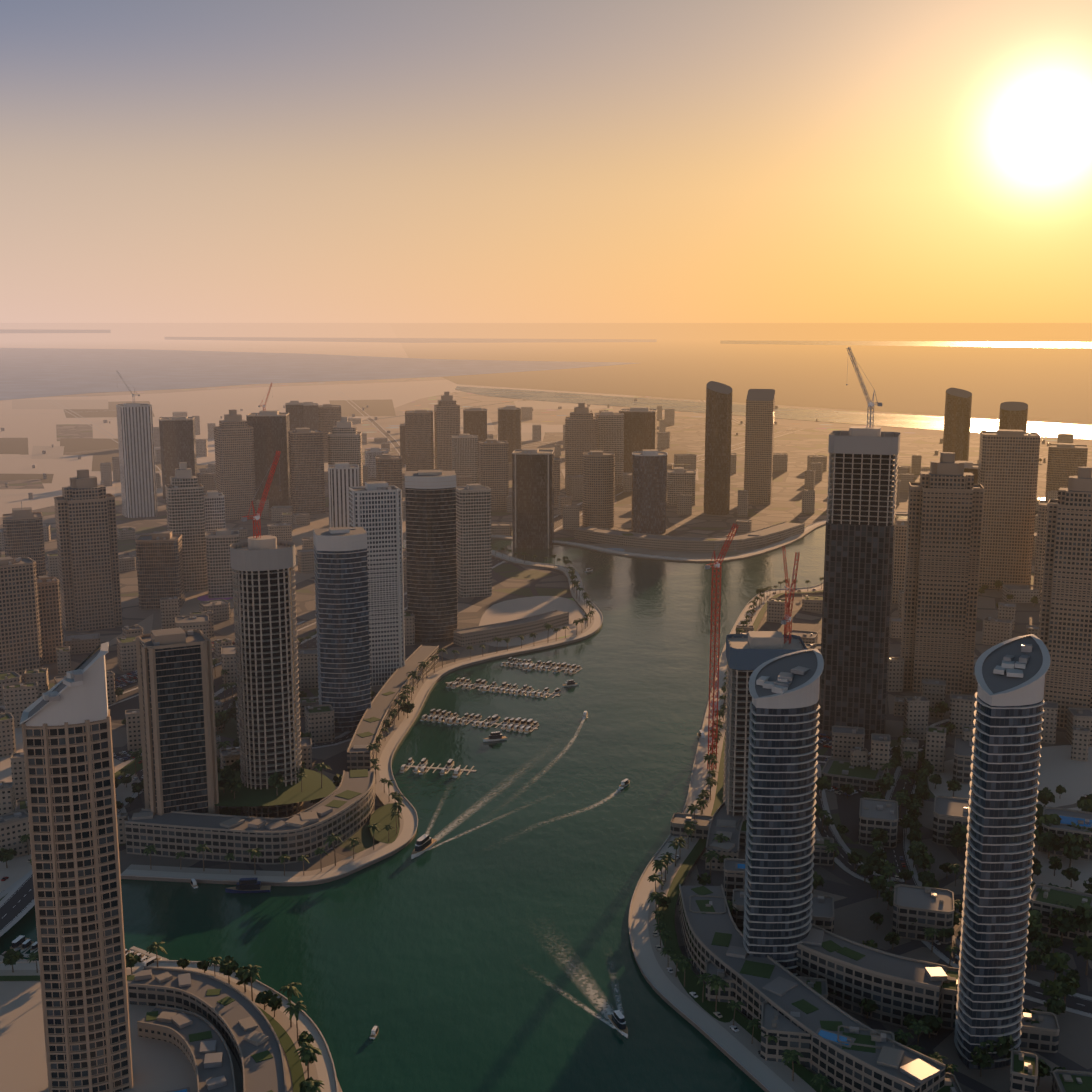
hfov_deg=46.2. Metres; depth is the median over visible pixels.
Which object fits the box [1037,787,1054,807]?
tree
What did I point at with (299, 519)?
lowrise
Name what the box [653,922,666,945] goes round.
tree
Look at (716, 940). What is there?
podium arc
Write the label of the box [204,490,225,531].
tower
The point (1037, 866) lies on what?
tree
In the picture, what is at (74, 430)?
desert plot
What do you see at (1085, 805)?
tree
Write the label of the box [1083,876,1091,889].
tree
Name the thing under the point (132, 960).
tree
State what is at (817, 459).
lowrise
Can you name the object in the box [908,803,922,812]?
tree
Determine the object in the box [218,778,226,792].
tree
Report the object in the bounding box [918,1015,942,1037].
tree
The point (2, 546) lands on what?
lowrise
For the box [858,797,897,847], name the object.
building
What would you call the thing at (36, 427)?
pale sand ground
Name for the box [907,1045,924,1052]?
tree
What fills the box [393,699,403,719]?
tree
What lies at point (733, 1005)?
tree
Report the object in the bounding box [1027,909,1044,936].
tree
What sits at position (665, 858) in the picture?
tree
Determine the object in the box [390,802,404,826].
tree
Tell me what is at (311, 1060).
tree
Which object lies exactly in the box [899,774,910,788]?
tree
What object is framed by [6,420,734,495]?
desert road
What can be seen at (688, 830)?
tree
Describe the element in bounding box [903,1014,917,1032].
tree
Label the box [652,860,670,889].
tree
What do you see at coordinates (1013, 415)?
tower
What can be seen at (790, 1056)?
tree
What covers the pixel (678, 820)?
podium
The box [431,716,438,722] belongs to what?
dock boat
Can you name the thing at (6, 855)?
tree
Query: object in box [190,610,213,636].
lowrise
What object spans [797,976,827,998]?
podium
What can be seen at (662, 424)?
lowrise building
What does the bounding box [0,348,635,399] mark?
sea water
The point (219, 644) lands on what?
lowrise
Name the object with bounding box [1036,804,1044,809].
tree
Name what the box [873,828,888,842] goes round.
tree
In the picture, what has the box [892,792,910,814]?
tree
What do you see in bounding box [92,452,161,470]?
desert plot
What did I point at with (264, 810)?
tree
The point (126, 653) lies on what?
lowrise
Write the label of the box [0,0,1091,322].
sky
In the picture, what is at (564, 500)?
lowrise
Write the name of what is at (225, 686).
tree
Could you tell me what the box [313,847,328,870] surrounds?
tree
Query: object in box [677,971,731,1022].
lawn
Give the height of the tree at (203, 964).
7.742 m
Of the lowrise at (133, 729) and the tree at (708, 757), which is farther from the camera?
the lowrise at (133, 729)
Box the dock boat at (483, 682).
[480,680,487,685]
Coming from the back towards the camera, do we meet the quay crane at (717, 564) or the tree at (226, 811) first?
the quay crane at (717, 564)
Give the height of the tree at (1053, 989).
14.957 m
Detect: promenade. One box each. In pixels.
[120,550,602,885]
[491,512,907,561]
[629,582,829,1091]
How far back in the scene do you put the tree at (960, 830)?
745.75 m
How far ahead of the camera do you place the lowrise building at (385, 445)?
3038.60 m
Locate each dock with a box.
[2,946,37,957]
[130,946,168,959]
[406,762,476,774]
[426,714,538,731]
[446,680,559,697]
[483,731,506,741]
[504,661,581,673]
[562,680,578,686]
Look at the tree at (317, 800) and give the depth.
813.46 m
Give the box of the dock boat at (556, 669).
[553,667,559,672]
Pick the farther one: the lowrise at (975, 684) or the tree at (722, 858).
the lowrise at (975, 684)
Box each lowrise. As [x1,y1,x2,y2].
[0,529,4,549]
[0,671,21,705]
[0,712,15,757]
[0,782,14,814]
[0,810,30,857]
[3,682,37,727]
[10,752,26,806]
[16,798,27,812]
[24,668,48,695]
[43,524,50,541]
[47,553,59,582]
[54,675,66,684]
[56,646,70,673]
[64,632,100,654]
[106,671,115,703]
[116,635,139,671]
[117,527,135,539]
[117,812,127,843]
[118,555,135,571]
[122,624,142,636]
[125,709,141,751]
[160,596,179,628]
[175,615,209,639]
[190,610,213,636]
[197,472,215,492]
[198,468,210,472]
[199,599,230,621]
[208,464,215,473]
[214,638,232,661]
[214,700,223,730]
[216,735,220,757]
[220,747,239,769]
[221,645,236,682]
[231,527,247,538]
[256,500,269,517]
[268,523,291,540]
[271,506,292,520]
[282,512,291,523]
[293,513,309,525]
[297,549,314,572]
[297,648,318,688]
[299,697,318,716]
[301,737,311,769]
[302,537,313,548]
[304,704,334,743]
[363,465,367,481]
[402,499,405,516]
[403,556,406,586]
[404,611,414,645]
[457,476,470,485]
[491,523,511,535]
[508,462,511,477]
[558,496,571,514]
[563,505,579,529]
[566,475,582,499]
[623,472,631,491]
[667,464,672,473]
[673,464,689,468]
[674,454,695,469]
[677,494,691,514]
[730,453,736,473]
[736,519,751,533]
[736,624,753,633]
[737,490,747,516]
[767,598,785,622]
[773,453,787,471]
[787,630,817,643]
[802,490,814,512]
[802,595,822,611]
[804,470,814,489]
[805,643,820,652]
[807,455,826,470]
[810,462,822,480]
[831,725,864,759]
[850,747,867,766]
[870,733,890,773]
[888,657,903,691]
[890,617,902,637]
[894,696,904,716]
[896,480,899,504]
[897,466,910,472]
[897,473,913,491]
[897,590,903,616]
[900,738,918,769]
[903,696,929,739]
[911,455,921,473]
[920,467,929,471]
[921,678,945,717]
[925,726,945,772]
[949,694,976,734]
[962,725,974,740]
[972,671,977,689]
[982,617,1012,645]
[998,602,1015,629]
[1002,584,1040,602]
[1026,625,1038,637]
[1032,531,1036,556]
[1035,499,1040,510]
[1040,701,1057,743]
[1047,491,1057,500]
[1057,433,1073,442]
[1066,707,1091,746]
[1071,726,1089,761]
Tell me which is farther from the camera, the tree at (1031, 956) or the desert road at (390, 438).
the desert road at (390, 438)
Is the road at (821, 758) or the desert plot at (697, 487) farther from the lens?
the desert plot at (697, 487)
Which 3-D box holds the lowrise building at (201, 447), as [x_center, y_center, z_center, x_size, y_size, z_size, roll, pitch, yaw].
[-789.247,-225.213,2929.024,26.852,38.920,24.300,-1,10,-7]
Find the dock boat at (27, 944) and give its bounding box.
[21,939,33,951]
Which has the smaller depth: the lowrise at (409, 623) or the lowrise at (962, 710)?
the lowrise at (962, 710)
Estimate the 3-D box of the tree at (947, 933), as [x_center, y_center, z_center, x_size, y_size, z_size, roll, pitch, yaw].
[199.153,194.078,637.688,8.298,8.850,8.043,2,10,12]
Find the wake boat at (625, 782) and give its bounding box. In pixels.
[619,779,629,787]
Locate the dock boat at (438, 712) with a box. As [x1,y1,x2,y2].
[435,709,441,715]
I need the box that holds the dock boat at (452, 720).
[447,717,456,724]
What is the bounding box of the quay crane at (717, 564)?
[705,523,738,769]
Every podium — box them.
[574,521,804,551]
[670,813,712,838]
[689,895,725,913]
[705,960,733,1002]
[723,858,745,902]
[732,889,744,931]
[735,819,746,851]
[760,1000,809,1069]
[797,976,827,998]
[811,894,833,932]
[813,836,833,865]
[821,758,884,792]
[837,1025,894,1048]
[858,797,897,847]
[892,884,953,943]
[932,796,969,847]
[937,1072,962,1091]
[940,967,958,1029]
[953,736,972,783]
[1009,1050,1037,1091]
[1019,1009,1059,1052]
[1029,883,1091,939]
[1040,807,1091,860]
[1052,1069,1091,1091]
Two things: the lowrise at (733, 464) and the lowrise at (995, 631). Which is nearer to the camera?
the lowrise at (995, 631)
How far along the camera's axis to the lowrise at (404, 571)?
1489.52 m
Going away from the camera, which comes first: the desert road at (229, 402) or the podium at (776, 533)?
the podium at (776, 533)
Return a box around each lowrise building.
[100,462,111,485]
[112,456,120,481]
[153,427,159,446]
[154,449,160,461]
[156,473,160,488]
[172,412,186,415]
[192,416,199,434]
[195,439,207,456]
[207,423,214,438]
[348,418,361,423]
[362,433,366,444]
[374,438,386,441]
[381,443,389,450]
[487,434,492,438]
[521,407,531,419]
[532,425,540,440]
[555,444,560,455]
[657,406,661,419]
[657,431,670,447]
[659,419,665,431]
[665,409,674,424]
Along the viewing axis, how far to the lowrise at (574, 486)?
2215.24 m
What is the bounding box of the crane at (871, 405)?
[846,347,881,426]
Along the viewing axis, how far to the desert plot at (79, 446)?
3154.07 m
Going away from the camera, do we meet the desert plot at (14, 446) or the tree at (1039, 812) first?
the tree at (1039, 812)
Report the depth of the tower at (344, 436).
2102.78 m
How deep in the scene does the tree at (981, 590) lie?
1437.76 m
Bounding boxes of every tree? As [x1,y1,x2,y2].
[0,848,16,867]
[2,949,23,971]
[20,834,29,854]
[27,952,38,972]
[115,687,123,695]
[116,801,121,812]
[119,768,129,784]
[120,776,131,787]
[125,797,133,806]
[126,952,141,973]
[128,751,141,774]
[131,782,143,798]
[143,845,157,868]
[146,942,167,966]
[175,851,186,869]
[176,959,189,968]
[195,843,211,870]
[197,960,209,972]
[208,957,221,975]
[212,659,218,676]
[215,710,230,732]
[215,718,222,733]
[216,741,230,748]
[218,683,230,696]
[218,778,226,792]
[219,807,232,814]
[219,956,238,983]
[220,670,227,683]
[220,765,235,778]
[223,853,234,872]
[224,778,241,798]
[226,709,234,722]
[226,775,235,792]
[227,682,236,697]
[231,759,240,777]
[232,697,237,706]
[233,739,239,746]
[233,808,240,815]
[235,966,253,991]
[240,964,260,1000]
[246,848,263,874]
[255,990,272,1009]
[263,808,270,816]
[265,994,281,1016]
[268,772,283,795]
[278,854,289,875]
[278,982,302,1026]
[283,1001,306,1040]
[294,765,304,780]
[294,1042,321,1078]
[296,773,306,791]
[297,855,309,874]
[298,1031,314,1046]
[299,691,306,697]
[299,1077,314,1091]
[300,732,311,737]
[302,1055,314,1069]
[302,1080,323,1091]
[310,798,321,803]
[313,763,331,787]
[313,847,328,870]
[324,833,343,865]
[331,774,341,785]
[348,837,359,858]
[366,743,379,765]
[366,823,380,849]
[369,758,379,765]
[370,765,380,776]
[376,736,382,752]
[379,778,387,792]
[383,719,391,734]
[383,780,393,801]
[384,825,393,841]
[387,712,397,729]
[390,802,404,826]
[390,811,401,833]
[391,793,404,802]
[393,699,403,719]
[398,693,410,714]
[400,689,411,700]
[400,701,414,717]
[402,684,412,702]
[406,671,417,693]
[418,661,429,669]
[430,655,438,672]
[435,648,447,666]
[493,637,502,643]
[503,638,509,650]
[543,623,553,630]
[568,574,576,589]
[572,580,579,597]
[647,873,663,900]
[647,892,663,919]
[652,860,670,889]
[653,911,665,932]
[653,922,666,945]
[658,855,673,881]
[658,896,670,909]
[658,931,672,956]
[660,946,674,966]
[661,852,673,873]
[668,840,685,866]
[670,954,685,976]
[674,836,687,858]
[676,958,693,986]
[682,827,695,844]
[683,821,697,841]
[686,804,701,819]
[695,798,708,811]
[695,972,710,1001]
[697,793,707,813]
[697,873,710,885]
[702,754,715,776]
[703,850,719,879]
[705,777,716,789]
[705,780,717,799]
[706,974,728,1011]
[707,770,717,778]
[709,733,722,742]
[710,758,718,769]
[712,833,729,842]
[714,722,724,729]
[715,710,724,729]
[718,855,732,862]
[726,1000,744,1025]
[727,900,737,917]
[745,1018,760,1043]
[755,588,764,606]
[763,1035,779,1042]
[781,1049,803,1080]
[810,1073,831,1091]
[812,870,824,892]
[815,803,821,815]
[816,776,831,797]
[816,810,830,832]
[821,816,833,827]
[825,842,841,869]
[828,1087,845,1091]
[836,824,848,838]
[839,784,853,798]
[847,850,863,870]
[856,863,873,882]
[858,998,878,1018]
[861,791,873,797]
[862,939,877,948]
[868,875,887,897]
[869,841,883,849]
[869,912,883,929]
[871,848,886,861]
[873,791,883,798]
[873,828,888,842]
[873,858,895,875]
[875,777,894,796]
[879,763,892,771]
[879,773,894,791]
[880,865,898,890]
[880,891,892,909]
[884,880,899,890]
[884,931,899,949]
[888,897,893,907]
[891,745,900,754]
[891,752,900,760]
[891,757,900,772]
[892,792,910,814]
[894,1029,913,1043]
[894,1034,906,1045]
[896,789,909,795]
[896,798,907,818]
[898,814,913,835]
[898,869,913,883]
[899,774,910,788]
[902,751,916,771]
[903,798,920,809]
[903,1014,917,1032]
[906,813,917,820]
[907,809,921,817]
[907,831,921,841]
[907,849,920,867]
[907,1020,932,1045]
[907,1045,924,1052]
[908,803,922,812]
[908,840,925,865]
[909,820,922,828]
[910,843,927,854]
[911,850,923,869]
[913,852,934,870]
[917,787,929,802]
[917,870,934,881]
[918,751,924,767]
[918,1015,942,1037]
[920,765,933,772]
[921,758,930,765]
[922,878,938,886]
[923,927,940,952]
[924,882,933,887]
[926,1052,947,1072]
[929,774,941,788]
[935,701,948,719]
[938,928,953,937]
[939,862,952,878]
[945,723,955,735]
[945,945,958,966]
[945,1064,957,1074]
[946,779,961,796]
[948,864,961,885]
[949,823,967,851]
[950,834,965,855]
[953,912,961,926]
[954,900,962,908]
[970,1046,993,1076]
[978,587,984,596]
[980,1040,995,1046]
[985,1032,1014,1056]
[994,580,1002,590]
[1006,1047,1017,1064]
[1022,1008,1034,1013]
[1026,951,1040,970]
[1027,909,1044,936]
[1027,931,1048,950]
[1030,596,1037,603]
[1030,940,1045,951]
[1031,857,1042,879]
[1033,950,1043,970]
[1034,827,1042,850]
[1034,938,1051,952]
[1035,808,1042,815]
[1035,814,1061,829]
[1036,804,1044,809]
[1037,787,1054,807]
[1037,831,1060,858]
[1037,1058,1051,1085]
[1040,979,1067,999]
[1042,952,1070,979]
[1044,996,1065,1014]
[1048,908,1079,942]
[1048,936,1062,952]
[1049,856,1061,875]
[1054,972,1080,1002]
[1055,901,1073,913]
[1056,785,1065,798]
[1059,832,1083,847]
[1061,867,1080,886]
[1062,844,1084,867]
[1066,969,1079,981]
[1067,822,1085,829]
[1068,902,1091,934]
[1072,830,1091,849]
[1072,934,1091,974]
[1077,799,1091,811]
[1079,794,1091,800]
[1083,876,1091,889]
[1084,888,1091,893]
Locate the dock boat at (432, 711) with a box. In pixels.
[430,709,435,714]
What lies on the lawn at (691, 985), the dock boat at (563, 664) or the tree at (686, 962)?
the tree at (686, 962)
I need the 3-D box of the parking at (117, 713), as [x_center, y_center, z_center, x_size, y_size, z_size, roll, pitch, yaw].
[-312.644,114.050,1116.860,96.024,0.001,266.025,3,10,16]
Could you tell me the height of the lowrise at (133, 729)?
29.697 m
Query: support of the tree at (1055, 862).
on the urban ground at (858, 903)
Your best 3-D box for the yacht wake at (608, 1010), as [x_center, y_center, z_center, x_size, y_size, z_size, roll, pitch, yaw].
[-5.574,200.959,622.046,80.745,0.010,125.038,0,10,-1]
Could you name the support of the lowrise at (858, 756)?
on the parking at (848, 809)
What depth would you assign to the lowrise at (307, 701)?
1002.54 m
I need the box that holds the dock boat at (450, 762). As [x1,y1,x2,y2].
[447,759,453,767]
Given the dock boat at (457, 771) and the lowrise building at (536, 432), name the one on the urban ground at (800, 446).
the lowrise building at (536, 432)
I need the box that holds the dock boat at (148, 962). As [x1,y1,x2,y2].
[142,956,161,965]
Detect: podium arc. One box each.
[125,769,375,863]
[347,645,438,771]
[453,610,568,646]
[679,884,945,1091]
[705,801,746,870]
[796,923,946,1034]
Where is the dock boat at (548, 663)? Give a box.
[545,661,551,666]
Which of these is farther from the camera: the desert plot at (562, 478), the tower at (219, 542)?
the desert plot at (562, 478)
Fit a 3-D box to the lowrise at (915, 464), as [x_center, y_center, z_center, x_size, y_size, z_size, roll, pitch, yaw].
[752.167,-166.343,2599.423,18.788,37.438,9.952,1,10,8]
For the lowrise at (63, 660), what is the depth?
1125.22 m
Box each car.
[689,992,697,997]
[713,1012,722,1017]
[730,1025,738,1031]
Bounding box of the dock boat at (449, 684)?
[446,682,452,687]
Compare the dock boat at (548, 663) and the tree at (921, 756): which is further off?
the dock boat at (548, 663)
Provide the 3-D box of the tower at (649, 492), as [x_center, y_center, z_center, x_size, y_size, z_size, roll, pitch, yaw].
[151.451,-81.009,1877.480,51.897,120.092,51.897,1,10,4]
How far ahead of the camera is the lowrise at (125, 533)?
1816.59 m
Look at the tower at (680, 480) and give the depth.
2145.37 m
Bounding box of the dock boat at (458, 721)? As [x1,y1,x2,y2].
[455,718,460,724]
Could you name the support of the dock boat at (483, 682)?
on the canal water at (486, 947)
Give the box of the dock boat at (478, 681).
[475,679,481,684]
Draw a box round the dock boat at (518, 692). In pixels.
[514,689,520,695]
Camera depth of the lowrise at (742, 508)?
2023.26 m
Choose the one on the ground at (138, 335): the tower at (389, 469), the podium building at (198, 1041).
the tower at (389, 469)
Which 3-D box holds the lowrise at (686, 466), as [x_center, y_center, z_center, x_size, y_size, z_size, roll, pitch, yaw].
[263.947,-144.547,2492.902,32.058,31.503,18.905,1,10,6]
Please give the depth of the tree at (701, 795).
798.87 m
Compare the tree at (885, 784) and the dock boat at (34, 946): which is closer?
the dock boat at (34, 946)
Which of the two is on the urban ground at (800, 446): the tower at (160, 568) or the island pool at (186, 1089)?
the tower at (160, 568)
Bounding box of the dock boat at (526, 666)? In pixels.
[522,663,529,669]
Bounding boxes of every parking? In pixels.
[108,639,234,724]
[828,739,881,842]
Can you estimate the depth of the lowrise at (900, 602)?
1332.10 m
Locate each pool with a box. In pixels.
[166,1087,189,1091]
[813,1028,855,1047]
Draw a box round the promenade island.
[0,960,338,1091]
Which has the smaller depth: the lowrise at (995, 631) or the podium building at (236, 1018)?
the podium building at (236, 1018)
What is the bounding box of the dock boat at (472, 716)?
[469,713,475,719]
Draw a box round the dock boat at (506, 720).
[503,717,509,723]
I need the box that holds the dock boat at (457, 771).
[452,767,460,777]
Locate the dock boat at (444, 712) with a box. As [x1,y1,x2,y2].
[441,710,447,716]
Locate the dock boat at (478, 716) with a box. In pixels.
[475,714,481,720]
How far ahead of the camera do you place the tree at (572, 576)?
1460.62 m
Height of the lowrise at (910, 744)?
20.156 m
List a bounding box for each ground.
[0,323,1091,660]
[0,380,634,516]
[0,416,1091,655]
[0,548,571,900]
[0,955,341,1091]
[675,557,1091,1091]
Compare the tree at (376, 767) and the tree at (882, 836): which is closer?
the tree at (882, 836)
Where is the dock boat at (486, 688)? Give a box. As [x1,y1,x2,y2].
[482,685,489,691]
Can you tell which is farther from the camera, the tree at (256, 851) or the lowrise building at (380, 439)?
the lowrise building at (380, 439)
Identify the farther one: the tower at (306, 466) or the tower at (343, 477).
the tower at (306, 466)
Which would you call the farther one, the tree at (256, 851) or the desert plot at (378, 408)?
the desert plot at (378, 408)
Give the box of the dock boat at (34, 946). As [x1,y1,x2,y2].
[30,942,37,952]
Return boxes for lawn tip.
[369,803,399,843]
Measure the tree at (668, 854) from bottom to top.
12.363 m
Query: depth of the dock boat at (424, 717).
993.65 m
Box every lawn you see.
[214,768,335,806]
[655,907,677,955]
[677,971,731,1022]
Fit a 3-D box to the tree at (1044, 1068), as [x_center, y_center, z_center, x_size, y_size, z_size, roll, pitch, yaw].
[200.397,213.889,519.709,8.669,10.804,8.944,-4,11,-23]
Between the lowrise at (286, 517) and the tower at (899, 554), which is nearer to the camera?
the tower at (899, 554)
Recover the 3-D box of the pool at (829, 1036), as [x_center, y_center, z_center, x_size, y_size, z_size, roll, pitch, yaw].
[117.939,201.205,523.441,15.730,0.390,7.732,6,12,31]
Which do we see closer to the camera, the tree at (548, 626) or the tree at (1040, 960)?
the tree at (1040, 960)
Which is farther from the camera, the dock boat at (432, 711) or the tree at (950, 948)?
the dock boat at (432, 711)
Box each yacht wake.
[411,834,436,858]
[427,815,466,850]
[585,986,621,1028]
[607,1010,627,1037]
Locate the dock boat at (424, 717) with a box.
[420,714,427,720]
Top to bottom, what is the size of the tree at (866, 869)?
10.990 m
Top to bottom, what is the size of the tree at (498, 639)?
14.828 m
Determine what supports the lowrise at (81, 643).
on the urban ground at (800, 446)
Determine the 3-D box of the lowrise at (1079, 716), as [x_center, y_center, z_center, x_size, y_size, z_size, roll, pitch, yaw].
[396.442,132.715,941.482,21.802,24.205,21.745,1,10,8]
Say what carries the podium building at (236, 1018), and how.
on the island ground at (160, 1066)
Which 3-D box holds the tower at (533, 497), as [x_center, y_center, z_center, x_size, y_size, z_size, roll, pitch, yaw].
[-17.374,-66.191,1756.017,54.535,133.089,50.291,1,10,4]
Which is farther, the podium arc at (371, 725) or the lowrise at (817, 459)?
the lowrise at (817, 459)
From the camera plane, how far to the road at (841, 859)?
767.73 m
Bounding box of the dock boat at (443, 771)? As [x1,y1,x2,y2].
[440,767,446,774]
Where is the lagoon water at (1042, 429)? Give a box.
[455,386,1091,439]
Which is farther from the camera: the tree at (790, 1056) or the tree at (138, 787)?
the tree at (138, 787)
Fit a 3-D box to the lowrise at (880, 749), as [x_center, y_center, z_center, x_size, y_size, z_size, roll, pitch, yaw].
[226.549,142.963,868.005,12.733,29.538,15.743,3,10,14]
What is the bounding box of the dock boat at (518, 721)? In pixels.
[514,717,520,725]
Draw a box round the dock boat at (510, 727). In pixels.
[506,724,513,731]
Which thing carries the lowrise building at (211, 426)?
on the pale sand ground at (36, 427)
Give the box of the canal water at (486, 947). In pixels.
[0,515,907,1091]
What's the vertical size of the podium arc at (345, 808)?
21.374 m
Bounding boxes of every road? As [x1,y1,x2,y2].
[0,428,801,898]
[0,706,128,819]
[0,869,34,936]
[5,384,438,415]
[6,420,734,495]
[9,392,583,458]
[15,621,316,743]
[46,399,161,485]
[312,731,354,748]
[336,391,405,468]
[699,400,792,430]
[814,764,904,889]
[817,745,923,762]
[878,719,1091,1017]
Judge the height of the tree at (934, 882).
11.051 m
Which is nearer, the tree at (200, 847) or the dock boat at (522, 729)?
the tree at (200, 847)
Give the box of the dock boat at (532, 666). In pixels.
[527,663,535,670]
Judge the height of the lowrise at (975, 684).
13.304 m
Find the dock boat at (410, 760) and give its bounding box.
[408,757,413,764]
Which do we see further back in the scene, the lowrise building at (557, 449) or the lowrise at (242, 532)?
the lowrise building at (557, 449)
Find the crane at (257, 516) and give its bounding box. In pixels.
[241,451,280,537]
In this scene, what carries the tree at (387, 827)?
on the promenade at (389, 745)
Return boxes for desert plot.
[0,438,28,454]
[0,454,19,470]
[0,474,53,482]
[0,479,43,488]
[12,400,107,408]
[31,446,63,458]
[56,424,92,440]
[60,438,118,454]
[64,401,154,417]
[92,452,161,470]
[115,477,162,493]
[197,465,215,480]
[324,463,327,470]
[329,399,395,416]
[352,403,387,412]
[433,418,494,431]
[497,423,546,440]
[514,401,612,408]
[521,425,562,432]
[560,468,564,481]
[616,490,631,503]
[658,450,686,461]
[695,484,699,490]
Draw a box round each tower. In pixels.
[0,556,42,678]
[2,501,45,577]
[20,642,132,1091]
[37,576,63,664]
[54,469,121,631]
[116,403,157,517]
[135,531,184,609]
[135,627,218,815]
[159,416,196,498]
[165,462,207,590]
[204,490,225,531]
[205,528,238,597]
[214,409,256,519]
[230,535,302,817]
[246,410,290,507]
[285,401,303,429]
[288,428,324,513]
[303,402,318,429]
[313,527,371,731]
[318,404,340,459]
[327,417,362,485]
[328,462,358,526]
[349,481,404,686]
[365,447,388,478]
[376,454,402,499]
[400,423,405,463]
[405,410,433,470]
[405,470,457,642]
[434,392,459,470]
[452,434,477,485]
[456,484,491,597]
[463,407,486,467]
[478,439,508,509]
[498,406,520,461]
[512,448,553,548]
[554,457,559,505]
[565,403,597,490]
[582,451,614,528]
[595,411,623,485]
[619,407,656,471]
[631,449,667,533]
[667,467,695,505]
[704,381,731,514]
[723,631,806,817]
[743,649,823,975]
[744,389,774,504]
[818,426,899,739]
[892,519,906,603]
[900,452,983,694]
[943,388,971,460]
[954,634,1049,1069]
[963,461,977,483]
[977,429,1040,588]
[998,402,1027,431]
[1033,499,1057,600]
[1038,467,1091,727]
[1045,443,1087,500]
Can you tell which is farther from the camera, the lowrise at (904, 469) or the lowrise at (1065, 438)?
the lowrise at (1065, 438)
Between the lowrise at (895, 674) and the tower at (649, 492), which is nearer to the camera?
the lowrise at (895, 674)
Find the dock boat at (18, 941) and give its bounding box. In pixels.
[10,935,29,950]
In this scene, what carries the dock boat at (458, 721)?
on the canal water at (486, 947)
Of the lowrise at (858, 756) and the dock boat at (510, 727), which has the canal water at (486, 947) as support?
the dock boat at (510, 727)
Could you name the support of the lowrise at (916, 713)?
on the urban ground at (858, 903)
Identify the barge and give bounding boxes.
[697,730,704,737]
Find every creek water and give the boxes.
[0,329,110,332]
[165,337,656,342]
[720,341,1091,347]
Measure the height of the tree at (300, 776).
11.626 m
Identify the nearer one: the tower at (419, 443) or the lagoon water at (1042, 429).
the tower at (419, 443)
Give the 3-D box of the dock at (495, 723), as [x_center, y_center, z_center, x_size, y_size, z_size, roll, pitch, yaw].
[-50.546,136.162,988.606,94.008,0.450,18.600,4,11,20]
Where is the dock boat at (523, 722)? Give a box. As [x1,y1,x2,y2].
[520,719,526,725]
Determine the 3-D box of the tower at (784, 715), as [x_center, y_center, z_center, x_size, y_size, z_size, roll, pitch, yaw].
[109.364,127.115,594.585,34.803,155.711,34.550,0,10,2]
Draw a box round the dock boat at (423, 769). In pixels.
[419,765,426,774]
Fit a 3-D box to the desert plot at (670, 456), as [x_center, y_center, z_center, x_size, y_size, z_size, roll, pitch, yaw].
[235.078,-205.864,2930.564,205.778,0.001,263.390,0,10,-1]
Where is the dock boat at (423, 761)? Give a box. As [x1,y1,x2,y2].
[420,758,427,765]
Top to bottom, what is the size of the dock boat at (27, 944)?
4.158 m
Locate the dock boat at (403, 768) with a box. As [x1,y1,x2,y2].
[400,764,406,772]
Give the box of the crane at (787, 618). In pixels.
[781,552,799,643]
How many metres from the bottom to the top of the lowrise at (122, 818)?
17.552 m
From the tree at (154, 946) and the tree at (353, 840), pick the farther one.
the tree at (353, 840)
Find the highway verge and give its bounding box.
[114,756,142,784]
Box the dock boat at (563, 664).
[561,662,566,668]
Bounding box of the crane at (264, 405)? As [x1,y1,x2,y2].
[258,382,272,410]
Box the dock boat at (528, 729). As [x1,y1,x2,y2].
[524,726,531,733]
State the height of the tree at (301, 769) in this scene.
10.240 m
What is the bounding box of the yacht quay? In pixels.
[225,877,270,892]
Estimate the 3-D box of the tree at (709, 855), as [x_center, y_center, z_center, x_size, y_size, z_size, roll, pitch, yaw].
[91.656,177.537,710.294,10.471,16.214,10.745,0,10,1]
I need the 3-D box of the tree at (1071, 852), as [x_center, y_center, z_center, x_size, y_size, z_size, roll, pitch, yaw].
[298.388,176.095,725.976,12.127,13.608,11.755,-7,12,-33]
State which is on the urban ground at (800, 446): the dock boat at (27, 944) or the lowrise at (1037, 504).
the lowrise at (1037, 504)
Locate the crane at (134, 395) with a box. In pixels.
[116,371,139,402]
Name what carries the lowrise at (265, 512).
on the urban ground at (800, 446)
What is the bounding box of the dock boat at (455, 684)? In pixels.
[451,682,458,688]
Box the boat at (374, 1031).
[370,1026,378,1038]
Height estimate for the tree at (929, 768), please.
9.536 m
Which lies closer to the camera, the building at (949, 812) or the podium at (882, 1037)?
the podium at (882, 1037)
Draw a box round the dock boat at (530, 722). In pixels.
[526,719,534,726]
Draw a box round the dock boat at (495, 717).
[491,714,499,722]
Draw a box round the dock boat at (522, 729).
[518,726,524,732]
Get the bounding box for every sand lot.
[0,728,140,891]
[479,596,586,646]
[927,745,1091,806]
[1032,807,1091,891]
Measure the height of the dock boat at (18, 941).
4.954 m
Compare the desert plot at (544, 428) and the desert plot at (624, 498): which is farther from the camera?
the desert plot at (544, 428)
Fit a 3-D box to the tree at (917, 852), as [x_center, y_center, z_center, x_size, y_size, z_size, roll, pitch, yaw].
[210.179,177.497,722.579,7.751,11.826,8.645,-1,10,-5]
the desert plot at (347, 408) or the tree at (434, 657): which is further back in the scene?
the desert plot at (347, 408)
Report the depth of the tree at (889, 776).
842.88 m
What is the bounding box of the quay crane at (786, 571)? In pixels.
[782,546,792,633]

